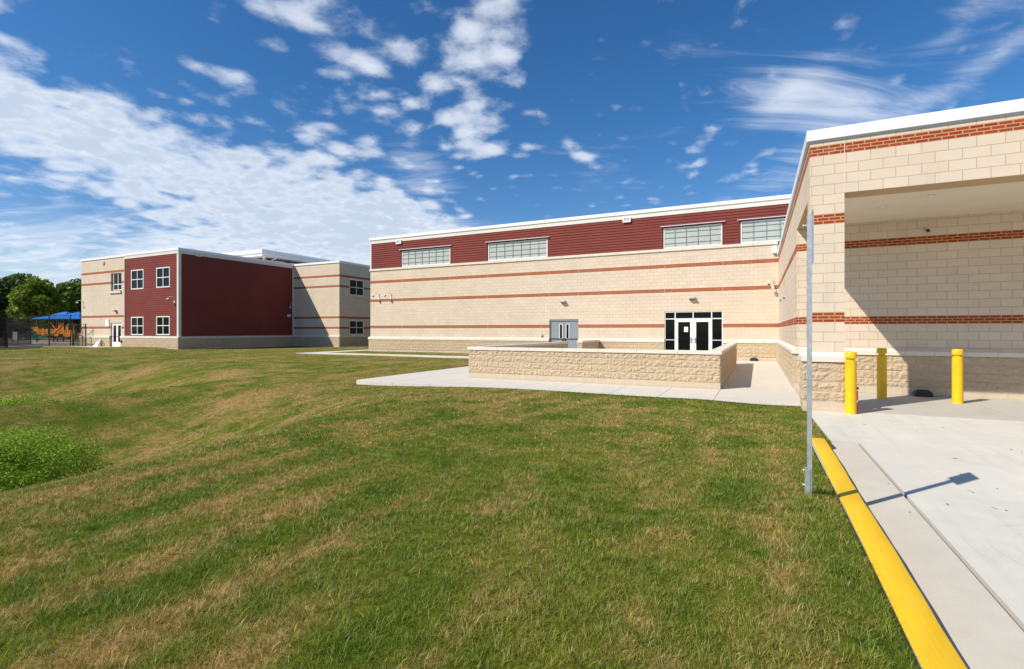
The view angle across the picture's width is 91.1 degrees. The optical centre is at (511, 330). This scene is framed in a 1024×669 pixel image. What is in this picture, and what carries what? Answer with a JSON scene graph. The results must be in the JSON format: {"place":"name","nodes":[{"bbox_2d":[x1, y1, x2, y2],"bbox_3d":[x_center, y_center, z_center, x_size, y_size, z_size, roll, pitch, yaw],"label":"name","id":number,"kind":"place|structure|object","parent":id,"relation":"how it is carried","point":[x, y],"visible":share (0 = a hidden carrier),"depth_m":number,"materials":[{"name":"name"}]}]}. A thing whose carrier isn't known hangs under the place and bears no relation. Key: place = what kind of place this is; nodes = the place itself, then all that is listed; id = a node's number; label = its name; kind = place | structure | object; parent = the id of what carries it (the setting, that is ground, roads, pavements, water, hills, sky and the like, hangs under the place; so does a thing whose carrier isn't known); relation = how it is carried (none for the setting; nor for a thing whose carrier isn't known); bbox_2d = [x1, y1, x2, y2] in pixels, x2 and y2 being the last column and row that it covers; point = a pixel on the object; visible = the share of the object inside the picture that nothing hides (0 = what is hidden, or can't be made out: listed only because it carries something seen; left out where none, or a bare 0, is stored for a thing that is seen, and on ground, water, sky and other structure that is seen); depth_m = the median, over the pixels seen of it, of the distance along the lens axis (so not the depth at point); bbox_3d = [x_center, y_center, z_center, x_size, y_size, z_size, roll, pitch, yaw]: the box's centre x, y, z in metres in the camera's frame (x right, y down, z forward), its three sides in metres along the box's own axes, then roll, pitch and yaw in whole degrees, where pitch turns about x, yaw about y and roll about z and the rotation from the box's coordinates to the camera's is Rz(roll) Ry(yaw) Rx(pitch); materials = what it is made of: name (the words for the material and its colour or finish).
{"place":"outdoors","nodes":[
{"label":"outdoors","id":0,"kind":"place"},
{"bbox_2d":[8,344,79,346],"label":"asphalt yard","id":1,"kind":"structure","parent":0,"point":[33,345],"depth_m":50.53,"materials":[{"name":"grey asphalt"}]},
{"bbox_2d":[0,313,6,347],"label":"chain link fence","id":2,"kind":"object","parent":1,"relation":"on","point":[3,330],"visible":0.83,"depth_m":42.98,"materials":[{"name":"black metal"}]},
{"bbox_2d":[8,319,30,344],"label":"chain link fence","id":3,"kind":"object","parent":1,"relation":"on","point":[17,329],"visible":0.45,"depth_m":54.81,"materials":[{"name":"black metal"}]},
{"bbox_2d":[7,313,70,347],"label":"chain link fence","id":4,"kind":"object","parent":1,"relation":"on","point":[40,330],"visible":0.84,"depth_m":47.08,"materials":[{"name":"black metal"}]},
{"bbox_2d":[31,338,79,343],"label":"playground mulch","id":5,"kind":"object","parent":1,"relation":"on","point":[47,341],"visible":0.09,"depth_m":67.89,"materials":[{"name":"brown wood"}]},
{"bbox_2d":[0,292,8,313],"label":"broadleaf tree","id":6,"kind":"object","parent":5,"relation":"on","point":[4,298],"visible":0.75,"depth_m":80.91,"materials":[{"name":"green plant"}]},
{"bbox_2d":[0,277,22,318],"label":"broadleaf tree","id":7,"kind":"object","parent":5,"relation":"on","point":[7,285],"visible":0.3,"depth_m":82.69,"materials":[{"name":"green plant"}]},
{"bbox_2d":[5,272,36,294],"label":"broadleaf tree","id":8,"kind":"object","parent":5,"relation":"on","point":[23,277],"visible":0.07,"depth_m":91.44,"materials":[{"name":"green plant"}]},
{"bbox_2d":[4,276,69,339],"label":"broadleaf tree","id":9,"kind":"object","parent":5,"relation":"on","point":[47,299],"visible":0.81,"depth_m":74.63,"materials":[{"name":"green plant"}]},
{"bbox_2d":[31,312,80,341],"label":"play structure","id":10,"kind":"object","parent":5,"relation":"on","point":[62,316],"visible":0.55,"depth_m":66.31,"materials":[{"name":"orange plastic"}]},
{"bbox_2d":[56,281,80,337],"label":"broadleaf tree","id":11,"kind":"object","parent":5,"relation":"on","point":[70,292],"visible":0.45,"depth_m":87.13,"materials":[{"name":"green plant"}]},
{"bbox_2d":[69,278,80,328],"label":"broadleaf tree","id":12,"kind":"object","parent":5,"relation":"on","point":[74,281],"visible":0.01,"depth_m":95.26,"materials":[{"name":"green plant"}]},
{"bbox_2d":[79,247,369,348],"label":"classroom building","id":13,"kind":"structure","parent":0,"point":[242,299],"depth_m":46.37,"materials":[{"name":"stone"}]},
{"bbox_2d":[105,319,108,326],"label":"wall sign","id":14,"kind":"object","parent":13,"relation":"attached to","point":[106,322],"visible":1,"depth_m":45.93,"materials":[{"name":"white plastic"}]},
{"bbox_2d":[113,324,116,346],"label":"door","id":15,"kind":"structure","parent":13,"relation":"in","point":[114,325],"depth_m":45.59,"materials":[{"name":"white metal"}]},
{"bbox_2d":[113,273,120,290],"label":"window","id":16,"kind":"structure","parent":13,"relation":"in","point":[116,276],"depth_m":45.53,"materials":[{"name":"white metal"}]},
{"bbox_2d":[117,324,120,346],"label":"door","id":17,"kind":"structure","parent":13,"relation":"in","point":[118,325],"depth_m":45.32,"materials":[{"name":"white metal"}]},
{"bbox_2d":[131,269,143,289],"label":"window","id":18,"kind":"structure","parent":13,"relation":"in","point":[137,277],"depth_m":43.86,"materials":[{"name":"glass"}]},
{"bbox_2d":[131,317,143,334],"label":"window","id":19,"kind":"structure","parent":13,"relation":"in","point":[137,328],"depth_m":43.86,"materials":[{"name":"glass"}]},
{"bbox_2d":[156,267,169,287],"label":"window","id":20,"kind":"structure","parent":13,"relation":"in","point":[162,273],"depth_m":42.21,"materials":[{"name":"glass"}]},
{"bbox_2d":[156,316,169,334],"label":"window","id":21,"kind":"structure","parent":13,"relation":"in","point":[162,322],"depth_m":42.20,"materials":[{"name":"white metal"}]},
{"bbox_2d":[349,279,363,295],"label":"window","id":22,"kind":"structure","parent":13,"relation":"in","point":[356,287],"depth_m":50.85,"materials":[{"name":"black glass"}]},
{"bbox_2d":[349,320,363,334],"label":"window","id":23,"kind":"structure","parent":13,"relation":"in","point":[356,327],"depth_m":50.85,"materials":[{"name":"black glass"}]},
{"bbox_2d":[73,346,800,405],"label":"sidewalk","id":24,"kind":"structure","parent":0,"point":[760,382],"depth_m":15.15,"materials":[{"name":"concrete"}]},
{"bbox_2d":[73,330,82,345],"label":"handrail","id":25,"kind":"object","parent":24,"relation":"on","point":[81,340],"visible":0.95,"depth_m":46.66,"materials":[{"name":"black metal"}]},
{"bbox_2d":[72,323,85,345],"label":"chain link fence","id":26,"kind":"object","parent":24,"relation":"on","point":[80,333],"visible":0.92,"depth_m":46.95,"materials":[{"name":"black metal"}]},
{"bbox_2d":[577,340,598,348],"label":"terrace end wall","id":27,"kind":"structure","parent":24,"relation":"on","point":[590,344],"depth_m":28.91,"materials":[{"name":"stone"}]},
{"bbox_2d":[467,342,736,389],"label":"terrace wall","id":28,"kind":"structure","parent":24,"relation":"on","point":[563,362],"depth_m":15.43,"materials":[{"name":"stone"}]},
{"bbox_2d":[357,383,1023,631],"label":"paving joint","id":29,"kind":"object","parent":24,"relation":"on","point":[945,542],"visible":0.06,"depth_m":3.78,"materials":[{"name":"grey concrete"}]},
{"bbox_2d":[0,338,919,668],"bbox_3d":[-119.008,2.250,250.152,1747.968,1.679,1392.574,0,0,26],"label":"ground","id":30,"kind":"structure","parent":0,"point":[70,374],"depth_m":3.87,"materials":[{"name":"green plant"}]},
{"bbox_2d":[0,392,70,404],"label":"ditch plants","id":31,"kind":"object","parent":30,"relation":"on","point":[27,400],"visible":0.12,"depth_m":16.98,"materials":[{"name":"green plant"}]},
{"bbox_2d":[31,327,79,337],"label":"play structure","id":32,"kind":"object","parent":30,"relation":"on","point":[78,330],"visible":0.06,"depth_m":105.22,"materials":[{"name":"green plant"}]},
{"bbox_2d":[0,420,115,492],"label":"basin plants","id":33,"kind":"object","parent":30,"relation":"on","point":[21,471],"visible":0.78,"depth_m":8.27,"materials":[{"name":"green plant"}]},
{"bbox_2d":[368,194,790,360],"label":"gymnasium","id":34,"kind":"structure","parent":30,"relation":"on","point":[613,280],"depth_m":31.07,"materials":[{"name":"stone"}]},
{"bbox_2d":[400,245,451,266],"bbox_3d":[-6.333,-5.406,36.632,4.600,1.286,0.250,0,0,26],"label":"window","id":35,"kind":"structure","parent":34,"relation":"in","point":[435,256],"depth_m":36.66,"materials":[{"name":"white metal"}]},
{"bbox_2d":[485,236,548,260],"bbox_3d":[0.318,-5.406,33.377,4.690,1.286,0.250,0,0,26],"label":"window","id":36,"kind":"structure","parent":34,"relation":"in","point":[537,248],"depth_m":33.39,"materials":[{"name":"white glass"}]},
{"bbox_2d":[551,321,563,341],"bbox_3d":[2.907,0.498,32.206,0.919,2.235,0.128,0,0,26],"label":"door","id":37,"kind":"structure","parent":34,"relation":"in","point":[557,327],"depth_m":32.22,"materials":[{"name":"grey paint"}]},
{"bbox_2d":[564,321,577,347],"bbox_3d":[3.743,0.498,31.797,0.919,2.235,0.128,0,0,26],"label":"door","id":38,"kind":"structure","parent":34,"relation":"in","point":[570,327],"depth_m":31.81,"materials":[{"name":"grey paint"}]},
{"bbox_2d":[623,217,630,222],"bbox_3d":[6.871,-6.634,30.079,0.480,0.300,0.085,0,0,26],"label":"floodlight","id":39,"kind":"object","parent":34,"relation":"attached to","point":[626,219],"visible":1,"depth_m":30.04,"materials":[{"name":"white metal"}]},
{"bbox_2d":[676,319,692,349],"bbox_3d":[9.849,0.491,28.749,0.912,2.250,0.120,0,0,26],"label":"door","id":40,"kind":"structure","parent":34,"relation":"in","point":[684,340],"depth_m":28.77,"materials":[{"name":"black glass"}]},
{"bbox_2d":[660,221,724,248],"bbox_3d":[10.230,-5.406,28.527,3.480,1.286,0.250,0,0,26],"label":"window","id":41,"kind":"structure","parent":34,"relation":"in","point":[700,235],"depth_m":28.55,"materials":[{"name":"white metal"}]},
{"bbox_2d":[694,319,710,350],"bbox_3d":[10.729,0.491,28.318,0.912,2.250,0.120,0,0,26],"label":"door","id":42,"kind":"structure","parent":34,"relation":"in","point":[702,327],"depth_m":28.34,"materials":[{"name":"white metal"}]},
{"bbox_2d":[737,215,785,242],"bbox_3d":[13.904,-5.406,26.729,3.480,1.286,0.250,0,0,26],"label":"window","id":43,"kind":"structure","parent":34,"relation":"in","point":[768,230],"depth_m":27.01,"materials":[{"name":"white metal"}]},
{"bbox_2d":[772,246,777,253],"bbox_3d":[13.939,-4.294,26.619,0.240,0.400,0.174,0,0,26],"label":"wall speaker","id":44,"kind":"object","parent":34,"relation":"attached to","point":[774,249],"depth_m":26.55,"materials":[{"name":"white metal"}]},
{"bbox_2d":[803,208,813,493],"bbox_3d":[2.600,0.248,4.405,0.088,2.575,0.300,0,0,26],"label":"sign post","id":45,"kind":"object","parent":30,"relation":"on","point":[807,484],"visible":0.84,"depth_m":4.38,"materials":[{"name":"metal"}]},
{"bbox_2d":[812,442,922,668],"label":"kerb back","id":46,"kind":"structure","parent":30,"relation":"on","point":[920,666],"depth_m":3.54,"materials":[{"name":"concrete"}]},
{"bbox_2d":[812,438,966,668],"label":"kerb","id":47,"kind":"structure","parent":30,"relation":"on","point":[928,639],"depth_m":3.01,"materials":[{"name":"yellow paint"}]},
{"bbox_2d":[776,98,1023,411],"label":"covered bay wing","id":48,"kind":"structure","parent":30,"relation":"on","point":[906,290],"depth_m":12.12,"materials":[{"name":"beige brick"}]},
{"bbox_2d":[830,440,1023,668],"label":"gutter","id":49,"kind":"object","parent":30,"relation":"on","point":[981,628],"visible":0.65,"depth_m":3.35,"materials":[{"name":"concrete"}]},
{"bbox_2d":[0,0,1023,319],"label":"sky","id":50,"kind":"structure","parent":0,"point":[321,129],"materials":[{"name":"blue"}]},
{"bbox_2d":[796,390,1023,421],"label":"bay floor","id":51,"kind":"structure","parent":0,"point":[991,409],"depth_m":10.80,"materials":[{"name":"concrete"}]},
{"bbox_2d":[877,348,886,399],"bbox_3d":[8.930,1.040,12.129,0.207,1.233,0.207,0,0,26],"label":"bollard","id":52,"kind":"object","parent":51,"relation":"on","point":[881,375],"visible":1,"depth_m":12.05,"materials":[{"name":"yellow metal"}]},
{"bbox_2d":[913,389,932,396],"bbox_3d":[10.313,1.573,12.611,0.360,0.167,0.220,0,0,26],"label":"bait box","id":53,"kind":"object","parent":51,"relation":"on","point":[921,393],"visible":1,"depth_m":12.53,"materials":[{"name":"black plastic"}]},
{"bbox_2d":[952,349,963,403],"bbox_3d":[10.157,1.040,11.451,0.207,1.233,0.207,0,0,26],"label":"bollard","id":54,"kind":"object","parent":51,"relation":"on","point":[957,377],"visible":1,"depth_m":11.38,"materials":[{"name":"yellow metal"}]},
{"bbox_2d":[812,410,1023,629],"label":"driveway","id":55,"kind":"structure","parent":0,"point":[923,467],"depth_m":5.70,"materials":[{"name":"concrete"}]},
{"bbox_2d":[845,352,856,413],"bbox_3d":[6.759,1.040,10.024,0.207,1.233,0.207,0,0,26],"label":"bollard","id":56,"kind":"object","parent":55,"relation":"on","point":[850,384],"visible":1,"depth_m":9.95,"materials":[{"name":"yellow metal"}]}
]}

